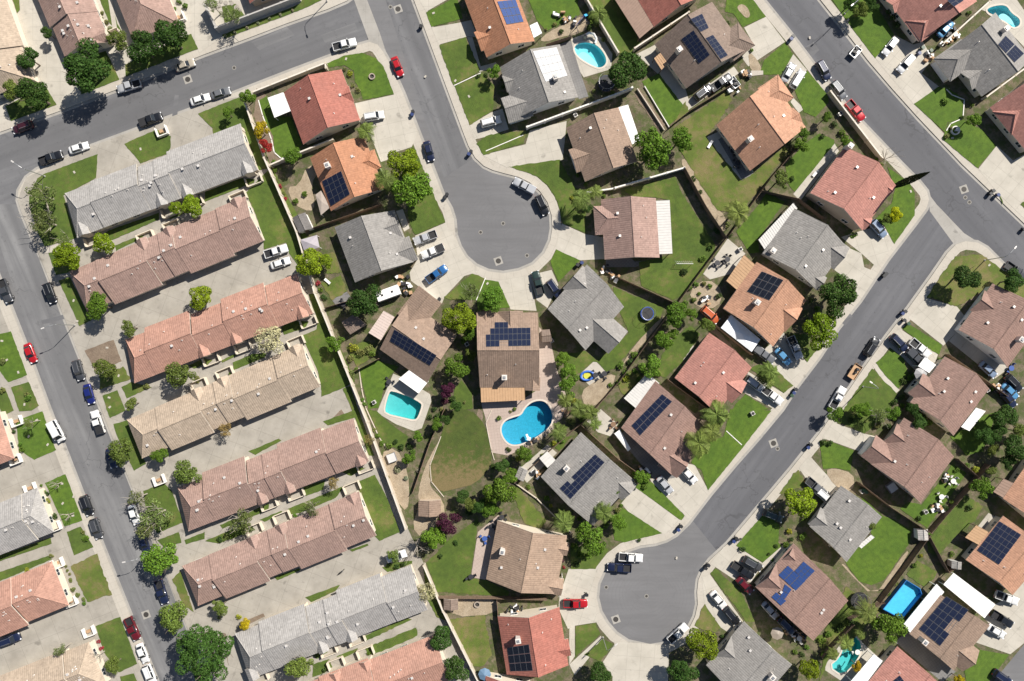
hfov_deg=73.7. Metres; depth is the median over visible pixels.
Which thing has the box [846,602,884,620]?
wooden fence
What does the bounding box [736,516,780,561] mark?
lawn
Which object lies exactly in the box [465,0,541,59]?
house
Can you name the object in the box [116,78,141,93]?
pickup truck
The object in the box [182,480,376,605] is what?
terraced house
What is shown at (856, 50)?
trailer
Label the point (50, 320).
road patch
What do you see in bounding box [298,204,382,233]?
wooden fence
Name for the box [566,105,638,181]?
house
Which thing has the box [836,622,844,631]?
shrub
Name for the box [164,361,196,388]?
tree
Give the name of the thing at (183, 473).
tree
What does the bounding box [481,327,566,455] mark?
patio
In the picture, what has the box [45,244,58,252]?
footpath
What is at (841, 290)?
tree
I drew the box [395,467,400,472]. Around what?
shrub
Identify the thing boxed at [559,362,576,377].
tree
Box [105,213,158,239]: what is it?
lawn
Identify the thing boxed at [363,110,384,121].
car
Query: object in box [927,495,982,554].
lawn
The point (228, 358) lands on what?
lawn
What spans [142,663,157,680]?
car
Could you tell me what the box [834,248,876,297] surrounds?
driveway
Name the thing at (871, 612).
palm tree
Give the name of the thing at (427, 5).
driveway
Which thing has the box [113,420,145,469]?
lawn
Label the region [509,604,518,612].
clutter pile
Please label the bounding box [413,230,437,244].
pickup truck
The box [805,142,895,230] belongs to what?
house
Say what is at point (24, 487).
bin enclosure
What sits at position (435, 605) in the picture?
lawn
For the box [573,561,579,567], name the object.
shrub
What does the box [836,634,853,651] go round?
palm tree
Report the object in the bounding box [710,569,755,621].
lawn
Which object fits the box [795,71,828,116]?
lawn
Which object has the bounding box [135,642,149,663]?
car
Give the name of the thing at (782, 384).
lawn
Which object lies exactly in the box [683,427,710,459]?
palm tree
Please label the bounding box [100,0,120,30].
lawn
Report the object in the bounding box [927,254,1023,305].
lawn
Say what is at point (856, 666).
tree
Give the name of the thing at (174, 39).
tree
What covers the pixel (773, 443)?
manhole
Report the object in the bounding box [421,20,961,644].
kerb
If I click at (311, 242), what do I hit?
gazebo
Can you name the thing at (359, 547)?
lawn
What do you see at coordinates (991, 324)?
house
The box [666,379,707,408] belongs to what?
wooden fence
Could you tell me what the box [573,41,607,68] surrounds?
swimming pool
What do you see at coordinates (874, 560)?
lawn
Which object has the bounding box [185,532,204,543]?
lawn
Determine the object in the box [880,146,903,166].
tree
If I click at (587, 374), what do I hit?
paddling pool
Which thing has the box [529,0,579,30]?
lawn
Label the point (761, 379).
tree
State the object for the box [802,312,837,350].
tree
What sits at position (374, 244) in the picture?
house
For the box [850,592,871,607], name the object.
trampoline
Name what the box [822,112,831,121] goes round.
tree
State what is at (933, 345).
lawn
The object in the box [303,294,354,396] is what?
lawn
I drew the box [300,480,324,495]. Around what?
lawn
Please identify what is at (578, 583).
driveway
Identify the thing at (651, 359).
tree
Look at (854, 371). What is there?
trailer
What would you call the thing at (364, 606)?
terraced house
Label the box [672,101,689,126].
lawn
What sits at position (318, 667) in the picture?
lawn
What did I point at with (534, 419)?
swimming pool
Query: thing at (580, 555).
shrub
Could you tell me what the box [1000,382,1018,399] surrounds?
car
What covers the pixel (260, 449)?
lawn
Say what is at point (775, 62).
lawn
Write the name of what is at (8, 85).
tree
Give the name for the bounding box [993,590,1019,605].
pickup truck
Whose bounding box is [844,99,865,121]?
pickup truck
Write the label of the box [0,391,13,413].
lawn
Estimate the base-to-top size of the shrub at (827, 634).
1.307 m
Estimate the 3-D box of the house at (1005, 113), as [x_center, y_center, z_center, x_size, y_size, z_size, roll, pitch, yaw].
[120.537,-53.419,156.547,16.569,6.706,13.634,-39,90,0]
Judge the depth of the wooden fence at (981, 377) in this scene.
158.66 m
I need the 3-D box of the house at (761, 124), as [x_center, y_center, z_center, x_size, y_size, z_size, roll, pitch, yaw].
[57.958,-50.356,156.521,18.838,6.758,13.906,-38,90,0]
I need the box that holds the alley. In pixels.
[18,97,476,680]
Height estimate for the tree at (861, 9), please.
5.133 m
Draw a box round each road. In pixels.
[0,0,367,203]
[0,0,1023,680]
[0,204,198,680]
[386,0,471,177]
[693,210,952,549]
[767,0,1023,270]
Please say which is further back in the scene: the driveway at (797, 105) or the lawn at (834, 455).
the driveway at (797, 105)
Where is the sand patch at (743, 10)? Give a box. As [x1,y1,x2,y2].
[738,4,749,17]
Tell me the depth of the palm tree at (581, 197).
154.12 m
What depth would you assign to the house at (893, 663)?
156.59 m
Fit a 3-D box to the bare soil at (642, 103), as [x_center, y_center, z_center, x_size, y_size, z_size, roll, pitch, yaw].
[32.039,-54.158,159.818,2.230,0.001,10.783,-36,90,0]
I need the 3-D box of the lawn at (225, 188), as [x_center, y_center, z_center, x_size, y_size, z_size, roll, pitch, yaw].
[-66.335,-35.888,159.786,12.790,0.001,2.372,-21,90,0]
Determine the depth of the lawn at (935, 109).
159.80 m
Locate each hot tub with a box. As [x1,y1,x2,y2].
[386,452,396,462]
[885,481,897,493]
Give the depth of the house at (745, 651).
155.47 m
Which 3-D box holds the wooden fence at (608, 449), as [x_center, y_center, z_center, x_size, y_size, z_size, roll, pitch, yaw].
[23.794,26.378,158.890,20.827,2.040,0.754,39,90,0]
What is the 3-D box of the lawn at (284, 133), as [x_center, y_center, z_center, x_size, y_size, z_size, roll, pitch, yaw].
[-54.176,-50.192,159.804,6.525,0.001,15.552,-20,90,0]
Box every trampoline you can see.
[598,72,614,90]
[640,306,655,319]
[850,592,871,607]
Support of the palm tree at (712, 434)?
on the bare soil at (697, 416)
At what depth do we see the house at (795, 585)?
155.01 m
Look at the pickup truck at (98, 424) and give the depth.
158.81 m
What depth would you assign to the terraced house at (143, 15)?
156.33 m
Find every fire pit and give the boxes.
[369,73,374,79]
[474,601,479,607]
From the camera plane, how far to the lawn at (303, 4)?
159.78 m
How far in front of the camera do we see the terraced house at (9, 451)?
157.25 m
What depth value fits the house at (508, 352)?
155.32 m
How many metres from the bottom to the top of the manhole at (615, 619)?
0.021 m
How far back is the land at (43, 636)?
159.87 m
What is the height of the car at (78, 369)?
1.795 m
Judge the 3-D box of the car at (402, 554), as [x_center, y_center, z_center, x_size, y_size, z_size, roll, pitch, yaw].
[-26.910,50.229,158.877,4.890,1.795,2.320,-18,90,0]
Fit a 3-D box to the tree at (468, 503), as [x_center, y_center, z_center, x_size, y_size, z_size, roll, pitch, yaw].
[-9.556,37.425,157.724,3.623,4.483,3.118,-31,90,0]
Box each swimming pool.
[384,390,422,420]
[500,399,553,447]
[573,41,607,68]
[830,636,862,674]
[986,3,1021,28]
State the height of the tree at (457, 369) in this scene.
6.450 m
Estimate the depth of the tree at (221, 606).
155.52 m
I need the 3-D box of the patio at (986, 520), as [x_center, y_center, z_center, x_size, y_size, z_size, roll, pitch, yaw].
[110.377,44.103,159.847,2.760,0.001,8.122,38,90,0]
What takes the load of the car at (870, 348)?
on the road at (749, 482)
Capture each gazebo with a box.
[301,235,321,249]
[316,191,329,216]
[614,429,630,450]
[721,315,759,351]
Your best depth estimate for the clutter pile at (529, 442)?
159.12 m
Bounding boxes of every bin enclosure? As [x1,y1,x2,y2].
[8,415,23,427]
[8,453,23,465]
[22,482,37,492]
[49,556,65,567]
[55,520,62,530]
[66,595,78,608]
[81,624,96,638]
[151,473,166,486]
[154,124,169,137]
[177,10,186,21]
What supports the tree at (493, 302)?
on the lawn at (480, 303)
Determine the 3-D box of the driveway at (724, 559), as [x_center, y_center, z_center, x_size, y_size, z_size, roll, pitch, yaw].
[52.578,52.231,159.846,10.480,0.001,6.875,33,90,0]
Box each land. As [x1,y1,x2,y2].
[0,0,340,121]
[0,307,145,680]
[246,0,1023,680]
[830,0,1023,210]
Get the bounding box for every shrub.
[0,358,5,364]
[24,394,30,401]
[320,294,327,299]
[347,355,353,361]
[348,370,354,378]
[349,343,358,351]
[355,348,364,355]
[364,344,372,353]
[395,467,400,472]
[415,549,422,556]
[440,398,448,404]
[450,395,455,401]
[454,513,461,521]
[568,417,576,424]
[570,543,578,549]
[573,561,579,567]
[577,551,583,557]
[617,361,623,368]
[630,351,637,357]
[681,268,687,274]
[783,542,789,547]
[799,532,806,540]
[817,638,826,643]
[820,439,825,445]
[824,631,831,637]
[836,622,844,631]
[838,129,845,136]
[874,422,880,427]
[884,423,891,430]
[898,394,905,400]
[900,378,907,383]
[941,98,948,103]
[972,466,979,472]
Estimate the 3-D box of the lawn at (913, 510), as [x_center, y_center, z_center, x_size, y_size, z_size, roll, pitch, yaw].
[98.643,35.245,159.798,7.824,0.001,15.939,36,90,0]
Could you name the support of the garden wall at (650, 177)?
on the land at (812, 546)
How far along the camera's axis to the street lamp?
154.46 m
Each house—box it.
[0,0,38,98]
[0,411,18,463]
[0,488,58,554]
[0,560,72,636]
[0,640,110,680]
[38,0,123,55]
[64,123,263,247]
[69,189,264,311]
[117,0,180,39]
[125,274,318,382]
[127,335,320,458]
[177,418,374,530]
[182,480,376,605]
[235,564,427,680]
[249,0,271,6]
[268,69,359,144]
[308,632,448,680]
[310,137,383,210]
[335,210,417,281]
[369,286,456,392]
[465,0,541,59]
[477,311,539,401]
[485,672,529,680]
[486,520,568,595]
[498,605,570,676]
[500,44,577,123]
[539,432,636,524]
[548,265,627,353]
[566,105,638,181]
[593,196,671,259]
[612,0,695,41]
[621,375,705,477]
[652,2,754,89]
[675,333,751,407]
[706,620,791,680]
[716,74,804,170]
[723,255,805,345]
[754,543,847,640]
[756,203,849,290]
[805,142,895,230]
[808,486,880,561]
[846,644,935,680]
[857,418,953,502]
[880,0,976,43]
[904,356,988,435]
[904,572,994,670]
[930,13,1023,97]
[954,283,1023,366]
[959,516,1023,594]
[985,81,1023,152]
[993,460,1023,516]
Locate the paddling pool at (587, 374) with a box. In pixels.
[580,370,593,380]
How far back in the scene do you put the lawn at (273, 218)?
159.79 m
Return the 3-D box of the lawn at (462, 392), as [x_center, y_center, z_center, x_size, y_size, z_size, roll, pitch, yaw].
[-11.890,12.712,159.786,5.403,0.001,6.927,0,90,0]
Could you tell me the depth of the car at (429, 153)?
159.04 m
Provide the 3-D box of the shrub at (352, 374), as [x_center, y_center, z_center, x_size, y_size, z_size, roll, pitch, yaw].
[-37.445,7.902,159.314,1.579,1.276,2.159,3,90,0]
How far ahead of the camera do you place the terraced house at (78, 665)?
156.38 m
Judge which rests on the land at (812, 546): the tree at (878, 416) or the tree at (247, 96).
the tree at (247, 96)
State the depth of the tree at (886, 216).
156.84 m
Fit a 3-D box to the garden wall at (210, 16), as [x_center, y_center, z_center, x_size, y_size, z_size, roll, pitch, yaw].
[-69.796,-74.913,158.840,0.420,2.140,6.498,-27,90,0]
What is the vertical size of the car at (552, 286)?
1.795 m
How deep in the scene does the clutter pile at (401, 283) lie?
159.08 m
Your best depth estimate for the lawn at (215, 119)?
159.79 m
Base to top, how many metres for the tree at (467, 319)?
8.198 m
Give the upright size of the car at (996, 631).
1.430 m
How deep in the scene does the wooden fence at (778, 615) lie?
158.35 m
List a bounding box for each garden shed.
[292,213,313,232]
[342,315,366,333]
[418,499,440,516]
[444,599,457,610]
[515,466,527,480]
[541,329,551,341]
[913,528,927,540]
[947,559,961,569]
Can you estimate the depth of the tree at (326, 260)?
156.25 m
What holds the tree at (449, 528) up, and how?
on the land at (812, 546)
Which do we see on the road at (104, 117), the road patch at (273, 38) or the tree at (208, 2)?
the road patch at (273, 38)
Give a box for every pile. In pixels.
[395,275,410,285]
[402,284,412,295]
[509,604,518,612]
[526,434,538,445]
[530,469,540,479]
[553,11,565,20]
[563,15,576,26]
[600,264,612,273]
[610,273,619,282]
[638,466,651,474]
[699,295,711,304]
[727,85,740,93]
[729,76,740,90]
[740,69,751,79]
[784,630,798,637]
[792,631,806,640]
[923,50,934,62]
[930,502,944,512]
[938,38,952,46]
[941,472,948,483]
[944,27,960,38]
[992,383,1002,392]
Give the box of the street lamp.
[11,160,45,176]
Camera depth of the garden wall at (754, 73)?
159.77 m
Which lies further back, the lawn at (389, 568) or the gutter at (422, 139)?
the gutter at (422, 139)
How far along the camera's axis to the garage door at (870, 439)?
158.56 m
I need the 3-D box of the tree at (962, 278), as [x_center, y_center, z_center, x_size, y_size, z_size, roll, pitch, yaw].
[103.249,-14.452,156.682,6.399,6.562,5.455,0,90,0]
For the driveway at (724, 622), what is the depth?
159.84 m
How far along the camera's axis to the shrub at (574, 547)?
159.06 m
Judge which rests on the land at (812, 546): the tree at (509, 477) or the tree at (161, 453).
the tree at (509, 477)
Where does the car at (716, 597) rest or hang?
on the driveway at (724, 622)
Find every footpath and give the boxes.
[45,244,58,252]
[108,0,124,78]
[762,546,783,568]
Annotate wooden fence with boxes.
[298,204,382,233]
[412,408,444,492]
[436,595,546,600]
[515,424,579,481]
[546,35,571,45]
[580,424,649,481]
[581,309,671,424]
[615,275,674,302]
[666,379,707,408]
[669,84,732,127]
[678,238,726,301]
[683,167,725,238]
[714,325,752,354]
[728,146,797,235]
[752,585,810,644]
[759,190,824,219]
[819,623,854,658]
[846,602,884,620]
[856,481,931,533]
[876,534,930,603]
[928,463,990,532]
[928,537,963,572]
[945,354,1006,395]
[954,458,981,479]
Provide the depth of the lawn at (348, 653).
159.79 m
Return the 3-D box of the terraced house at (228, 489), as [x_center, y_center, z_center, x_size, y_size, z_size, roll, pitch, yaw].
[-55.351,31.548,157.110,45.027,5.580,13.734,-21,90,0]
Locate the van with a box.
[45,419,65,442]
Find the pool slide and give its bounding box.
[583,32,596,43]
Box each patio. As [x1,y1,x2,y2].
[332,292,349,306]
[377,374,430,430]
[472,515,504,579]
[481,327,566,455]
[560,41,587,98]
[571,33,611,76]
[606,258,640,266]
[622,431,674,480]
[637,45,688,103]
[707,132,753,178]
[718,137,752,177]
[895,632,954,680]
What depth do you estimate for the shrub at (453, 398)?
159.08 m
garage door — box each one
[858,436,873,453]
[931,62,946,81]
[963,299,979,316]
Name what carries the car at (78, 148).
on the road at (104, 117)
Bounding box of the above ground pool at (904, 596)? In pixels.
[881,578,923,617]
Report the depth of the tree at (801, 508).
153.59 m
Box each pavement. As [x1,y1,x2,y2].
[0,0,346,131]
[0,294,148,679]
[18,136,117,407]
[120,0,560,280]
[593,0,1007,651]
[821,0,1023,222]
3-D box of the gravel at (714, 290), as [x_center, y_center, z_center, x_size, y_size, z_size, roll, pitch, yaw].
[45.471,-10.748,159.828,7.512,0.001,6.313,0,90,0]
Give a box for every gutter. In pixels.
[0,0,351,134]
[0,274,158,680]
[15,134,201,666]
[118,0,551,272]
[354,0,387,56]
[597,0,1004,644]
[817,0,1023,226]
[928,193,981,244]
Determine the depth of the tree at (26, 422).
155.50 m
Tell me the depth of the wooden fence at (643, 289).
158.63 m
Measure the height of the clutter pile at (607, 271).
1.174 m
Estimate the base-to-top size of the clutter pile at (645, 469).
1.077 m
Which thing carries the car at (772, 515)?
on the lawn at (760, 539)
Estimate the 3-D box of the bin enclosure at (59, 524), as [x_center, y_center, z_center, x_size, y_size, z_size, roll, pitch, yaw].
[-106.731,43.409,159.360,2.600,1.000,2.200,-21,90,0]
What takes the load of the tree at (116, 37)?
on the land at (246, 6)
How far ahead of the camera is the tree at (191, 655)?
148.47 m
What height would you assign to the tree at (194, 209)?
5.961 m
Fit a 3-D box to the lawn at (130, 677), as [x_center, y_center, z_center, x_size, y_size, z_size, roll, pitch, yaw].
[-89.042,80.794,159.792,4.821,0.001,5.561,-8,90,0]
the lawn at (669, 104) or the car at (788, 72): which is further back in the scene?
the lawn at (669, 104)
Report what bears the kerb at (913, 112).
on the road at (486, 202)
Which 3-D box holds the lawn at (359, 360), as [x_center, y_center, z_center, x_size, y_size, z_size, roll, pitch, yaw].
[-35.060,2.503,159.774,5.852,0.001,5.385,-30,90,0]
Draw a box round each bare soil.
[85,340,120,370]
[248,614,264,623]
[254,88,279,168]
[334,410,343,416]
[477,409,482,421]
[635,88,664,129]
[684,405,705,425]
[711,327,737,352]
[961,292,980,305]
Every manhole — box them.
[141,610,150,618]
[183,74,192,83]
[393,4,402,13]
[494,256,502,265]
[611,615,620,623]
[769,438,778,447]
[959,184,968,193]
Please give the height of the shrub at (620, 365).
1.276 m
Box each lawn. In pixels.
[0,331,26,381]
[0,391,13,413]
[0,538,51,560]
[0,556,50,580]
[5,89,56,120]
[11,382,38,410]
[13,0,19,11]
[16,411,55,459]
[29,154,97,245]
[45,474,81,525]
[48,252,79,274]
[59,277,90,325]
[67,527,92,554]
[71,554,111,601]
[78,51,118,93]
[96,617,136,671]
[99,367,130,389]
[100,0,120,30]
[103,390,124,417]
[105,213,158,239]
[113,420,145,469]
[115,235,143,250]
[120,673,136,680]
[122,382,150,397]
[125,34,197,75]
[125,130,170,162]
[143,483,182,532]
[157,532,180,545]
[170,199,204,218]
[172,570,193,611]
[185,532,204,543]
[189,358,204,367]
[198,98,270,169]
[205,178,254,201]
[206,523,254,543]
[220,504,268,528]
[221,352,238,362]
[222,0,319,38]
[222,4,243,22]
[233,353,265,369]
[246,167,317,270]
[249,439,280,454]
[259,96,301,157]
[260,511,281,521]
[275,568,299,579]
[281,321,307,334]
[288,486,342,513]
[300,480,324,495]
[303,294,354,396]
[305,585,339,601]
[312,659,331,676]
[313,652,326,658]
[321,275,346,299]
[323,410,355,424]
[324,252,340,273]
[327,53,393,99]
[337,648,357,658]
[343,386,373,455]
[343,468,363,475]
[347,341,375,366]
[350,544,367,551]
[357,475,399,540]
[360,360,397,408]
[361,618,411,640]
[366,628,417,654]
[368,409,407,451]
[382,561,411,571]
[406,145,444,233]
[424,570,445,619]
[426,0,462,25]
[426,518,508,595]
[429,409,490,491]
[439,37,479,84]
[444,274,484,299]
[450,380,472,408]
[450,615,491,666]
[455,73,493,124]
[476,131,525,154]
[477,280,509,309]
[508,486,545,528]
[512,160,585,232]
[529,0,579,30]
[550,249,579,281]
[550,436,571,450]
[559,287,663,375]
[570,544,607,568]
[575,623,599,655]
[584,639,611,660]
[589,0,639,59]
[612,507,660,541]
[615,369,641,408]
[624,177,715,299]
[636,481,683,519]
[642,73,682,124]
[657,326,699,376]
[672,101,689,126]
[673,91,787,210]
[691,409,770,489]
[695,605,720,632]
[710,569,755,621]
[725,0,765,26]
[728,394,767,416]
[736,194,784,252]
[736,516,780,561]
[751,364,792,392]
[761,43,792,74]
[780,470,806,493]
[785,133,833,191]
[792,334,817,361]
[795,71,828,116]
[816,618,844,680]
[819,441,852,470]
[824,586,879,643]
[833,0,893,57]
[837,369,896,433]
[846,496,911,584]
[876,168,914,243]
[876,349,907,388]
[900,464,966,526]
[902,325,941,353]
[907,560,936,585]
[914,87,963,131]
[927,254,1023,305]
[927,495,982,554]
[942,120,995,167]
[950,413,992,454]
[965,650,1007,680]
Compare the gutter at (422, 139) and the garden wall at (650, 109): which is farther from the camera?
the gutter at (422, 139)
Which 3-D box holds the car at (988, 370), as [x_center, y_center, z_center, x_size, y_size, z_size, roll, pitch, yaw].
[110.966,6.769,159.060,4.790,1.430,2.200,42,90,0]
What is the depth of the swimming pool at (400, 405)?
161.14 m
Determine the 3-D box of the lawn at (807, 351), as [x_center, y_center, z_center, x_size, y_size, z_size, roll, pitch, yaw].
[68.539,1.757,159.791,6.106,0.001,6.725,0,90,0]
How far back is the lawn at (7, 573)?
159.78 m
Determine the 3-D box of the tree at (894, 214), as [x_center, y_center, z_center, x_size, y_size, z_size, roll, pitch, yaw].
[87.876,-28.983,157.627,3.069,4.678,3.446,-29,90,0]
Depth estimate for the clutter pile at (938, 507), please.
159.22 m
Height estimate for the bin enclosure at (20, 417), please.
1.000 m
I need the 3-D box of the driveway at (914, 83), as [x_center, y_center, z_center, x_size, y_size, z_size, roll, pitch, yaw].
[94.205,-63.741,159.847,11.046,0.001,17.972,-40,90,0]
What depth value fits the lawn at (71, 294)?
159.79 m
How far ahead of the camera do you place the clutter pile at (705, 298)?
159.09 m
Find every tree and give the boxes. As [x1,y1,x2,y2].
[2,79,16,101]
[13,77,50,110]
[15,47,40,68]
[18,205,57,236]
[22,178,56,209]
[23,418,40,427]
[40,26,55,38]
[51,241,80,269]
[51,643,70,658]
[54,231,78,251]
[62,37,110,93]
[86,291,112,320]
[92,232,114,253]
[92,359,116,379]
[104,655,120,674]
[105,30,127,50]
[107,437,132,466]
[121,317,137,337]
[122,489,147,507]
[124,397,138,410]
[125,29,155,63]
[133,496,173,531]
[135,513,154,539]
[140,543,178,575]
[150,19,188,54]
[150,448,168,462]
[158,600,187,634]
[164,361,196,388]
[168,201,181,213]
[173,459,201,483]
[174,623,233,680]
[181,194,201,218]
[189,285,211,310]
[201,0,221,11]
[212,600,227,616]
[216,2,245,24]
[218,423,232,436]
[222,106,233,118]
[228,508,254,535]
[238,89,256,102]
[239,617,250,630]
[253,324,283,353]
[254,120,269,138]
[259,137,272,152]
[282,147,301,165]
[283,655,314,677]
[295,247,322,275]
[303,500,318,515]
[319,254,332,268]
[325,336,341,352]
[327,474,338,488]
[346,284,381,316]
[356,122,375,143]
[363,435,374,444]
[374,168,398,195]
[386,550,399,562]
[387,148,420,179]
[391,171,433,206]
[401,453,415,463]
[406,538,429,562]
[413,430,422,441]
[417,583,435,600]
[420,529,445,549]
[430,525,440,533]
[430,625,451,650]
[432,417,441,430]
[435,512,456,534]
[440,415,450,424]
[441,302,476,333]
[441,382,454,398]
[444,352,469,377]
[444,655,468,680]
[450,401,461,411]
[456,489,468,503]
[460,283,481,301]
[462,324,474,340]
[463,497,479,510]
[465,349,476,361]
[470,499,485,512]
[476,285,503,312]
[481,503,498,517]
[482,477,516,503]
[486,64,499,77]
[495,459,509,472]
[502,467,517,486]
[515,445,531,462]
[550,510,573,532]
[551,422,566,439]
[554,352,570,365]
[555,392,574,409]
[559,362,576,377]
[559,376,574,391]
[569,398,588,417]
[572,189,590,210]
[575,521,604,556]
[582,403,600,419]
[583,204,592,212]
[587,417,601,430]
[588,4,609,24]
[588,184,602,200]
[590,661,611,680]
[591,501,613,523]
[608,50,646,88]
[612,514,626,530]
[634,126,672,170]
[634,470,650,482]
[638,353,661,377]
[654,331,673,349]
[665,301,686,328]
[666,660,699,680]
[668,329,678,338]
[670,126,692,151]
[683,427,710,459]
[684,308,697,321]
[685,627,718,660]
[697,318,715,330]
[699,399,730,426]
[700,421,721,441]
[721,199,750,229]
[756,375,768,384]
[758,360,779,381]
[762,379,774,388]
[774,169,789,188]
[784,487,816,517]
[794,137,809,151]
[796,127,809,137]
[798,659,819,679]
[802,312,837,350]
[818,273,857,319]
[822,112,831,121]
[824,646,838,660]
[827,407,843,421]
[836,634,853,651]
[840,134,852,146]
[843,0,858,10]
[848,232,857,238]
[850,403,867,417]
[850,595,876,622]
[851,660,860,671]
[852,1,868,17]
[853,626,866,639]
[859,402,871,416]
[865,0,879,12]
[868,523,875,529]
[870,409,890,425]
[871,612,908,644]
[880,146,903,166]
[881,213,892,223]
[885,406,900,420]
[889,207,902,221]
[895,172,929,187]
[904,403,918,414]
[909,413,927,429]
[951,673,964,680]
[952,265,981,288]
[964,113,981,126]
[968,477,994,499]
[973,425,994,445]
[983,445,999,454]
[985,467,996,474]
[989,404,1018,426]
[991,424,1007,441]
[998,453,1016,470]
[999,267,1023,292]
[1001,435,1023,459]
[1007,423,1023,437]
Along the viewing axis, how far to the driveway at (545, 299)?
159.84 m
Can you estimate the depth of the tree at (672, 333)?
156.54 m
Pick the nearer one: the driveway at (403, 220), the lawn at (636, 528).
the lawn at (636, 528)
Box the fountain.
[950,126,959,134]
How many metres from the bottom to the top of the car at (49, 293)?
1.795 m
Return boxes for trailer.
[377,285,401,301]
[847,361,862,379]
[849,45,861,58]
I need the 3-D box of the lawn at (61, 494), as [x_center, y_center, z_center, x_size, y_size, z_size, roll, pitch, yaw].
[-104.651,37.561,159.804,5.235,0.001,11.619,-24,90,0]
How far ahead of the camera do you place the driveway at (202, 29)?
159.85 m
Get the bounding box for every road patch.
[41,315,63,323]
[132,614,139,624]
[172,95,178,115]
[252,27,293,49]
[806,42,818,56]
[842,314,852,324]
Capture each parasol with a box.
[478,668,490,680]
[771,627,783,639]
[914,368,926,378]
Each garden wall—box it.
[203,4,219,32]
[214,0,300,32]
[244,103,407,529]
[251,62,328,94]
[258,100,282,158]
[269,138,334,167]
[358,368,386,447]
[422,563,479,680]
[430,437,443,496]
[486,135,522,150]
[486,410,494,459]
[515,483,570,532]
[526,86,632,129]
[584,0,619,55]
[587,188,615,192]
[614,167,685,189]
[633,11,689,51]
[637,88,664,130]
[644,86,668,127]
[751,71,762,75]
[826,90,883,161]
[939,0,990,46]
[946,89,964,130]
[981,67,1023,99]
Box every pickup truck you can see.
[0,278,14,302]
[38,150,63,165]
[90,410,105,434]
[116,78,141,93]
[123,615,141,640]
[137,112,163,127]
[154,579,169,604]
[263,244,288,258]
[332,38,356,51]
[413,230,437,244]
[420,243,445,258]
[424,264,447,283]
[512,177,536,194]
[531,270,544,295]
[563,598,587,608]
[607,562,631,572]
[618,552,642,562]
[666,622,688,643]
[709,73,732,92]
[730,560,754,579]
[752,344,775,363]
[761,386,783,405]
[786,335,802,359]
[804,476,827,492]
[828,385,846,409]
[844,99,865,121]
[904,347,922,367]
[908,338,931,358]
[989,609,1014,628]
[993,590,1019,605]
[1003,261,1023,278]
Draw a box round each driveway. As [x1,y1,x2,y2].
[23,0,79,106]
[184,0,216,52]
[355,94,417,161]
[396,209,408,230]
[410,223,476,302]
[420,0,444,10]
[431,20,475,43]
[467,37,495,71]
[470,109,507,138]
[483,121,566,166]
[499,276,536,310]
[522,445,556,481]
[529,270,557,307]
[556,224,603,259]
[559,569,597,628]
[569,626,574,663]
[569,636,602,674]
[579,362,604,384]
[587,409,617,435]
[603,643,616,680]
[612,641,668,680]
[621,487,680,534]
[650,464,707,518]
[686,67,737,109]
[702,574,742,632]
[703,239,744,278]
[710,546,761,581]
[742,17,784,65]
[743,372,784,408]
[765,333,806,382]
[781,54,806,83]
[791,98,802,112]
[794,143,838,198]
[799,456,835,501]
[822,422,874,450]
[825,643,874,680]
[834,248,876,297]
[842,225,893,266]
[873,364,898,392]
[875,35,949,103]
[887,329,937,371]
[908,298,963,345]
[949,332,1007,377]
[976,582,1023,653]
[979,146,1023,217]
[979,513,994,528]
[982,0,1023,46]
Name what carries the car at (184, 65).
on the road at (104, 117)
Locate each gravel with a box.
[288,166,316,209]
[383,449,408,509]
[414,479,444,535]
[419,443,437,491]
[450,599,496,615]
[541,17,589,40]
[582,374,614,405]
[622,316,663,365]
[682,159,725,230]
[690,281,721,307]
[748,53,760,70]
[827,469,853,490]
[842,551,907,590]
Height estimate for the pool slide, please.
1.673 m
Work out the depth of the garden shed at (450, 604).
157.74 m
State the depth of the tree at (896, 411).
156.29 m
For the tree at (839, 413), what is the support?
on the ground
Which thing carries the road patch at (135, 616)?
on the road at (106, 488)
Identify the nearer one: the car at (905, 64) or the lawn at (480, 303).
the car at (905, 64)
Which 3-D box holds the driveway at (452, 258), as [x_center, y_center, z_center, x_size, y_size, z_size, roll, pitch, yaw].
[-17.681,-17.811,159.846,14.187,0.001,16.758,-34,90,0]
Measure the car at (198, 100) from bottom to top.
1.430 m
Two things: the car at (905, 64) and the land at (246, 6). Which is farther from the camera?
the land at (246, 6)
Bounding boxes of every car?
[0,632,21,646]
[11,120,34,133]
[23,342,37,363]
[41,282,57,303]
[68,141,89,153]
[71,359,85,380]
[79,494,94,515]
[83,383,95,404]
[88,517,103,539]
[105,449,117,468]
[128,504,139,524]
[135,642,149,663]
[138,533,150,552]
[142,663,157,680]
[174,58,195,71]
[189,93,210,105]
[210,87,231,99]
[270,257,290,268]
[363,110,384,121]
[385,549,407,562]
[391,56,403,77]
[423,141,434,161]
[480,115,501,127]
[534,194,548,215]
[545,278,561,298]
[656,475,673,494]
[682,467,697,483]
[693,83,713,101]
[700,305,719,323]
[709,590,726,608]
[722,605,740,625]
[735,576,753,594]
[742,555,762,571]
[744,375,764,392]
[761,600,778,619]
[762,508,783,522]
[774,347,791,365]
[776,616,796,635]
[781,62,796,82]
[789,68,805,89]
[814,60,831,80]
[814,489,830,501]
[828,80,846,100]
[862,336,879,357]
[869,219,887,238]
[881,36,898,56]
[888,333,908,352]
[896,54,915,73]
[936,19,954,38]
[978,360,997,378]
[987,623,1006,638]
[991,668,1012,680]
[999,390,1017,407]
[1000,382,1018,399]
[1003,373,1022,392]
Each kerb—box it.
[1,0,347,131]
[9,304,149,662]
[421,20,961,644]
[820,0,1021,221]
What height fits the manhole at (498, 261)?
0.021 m

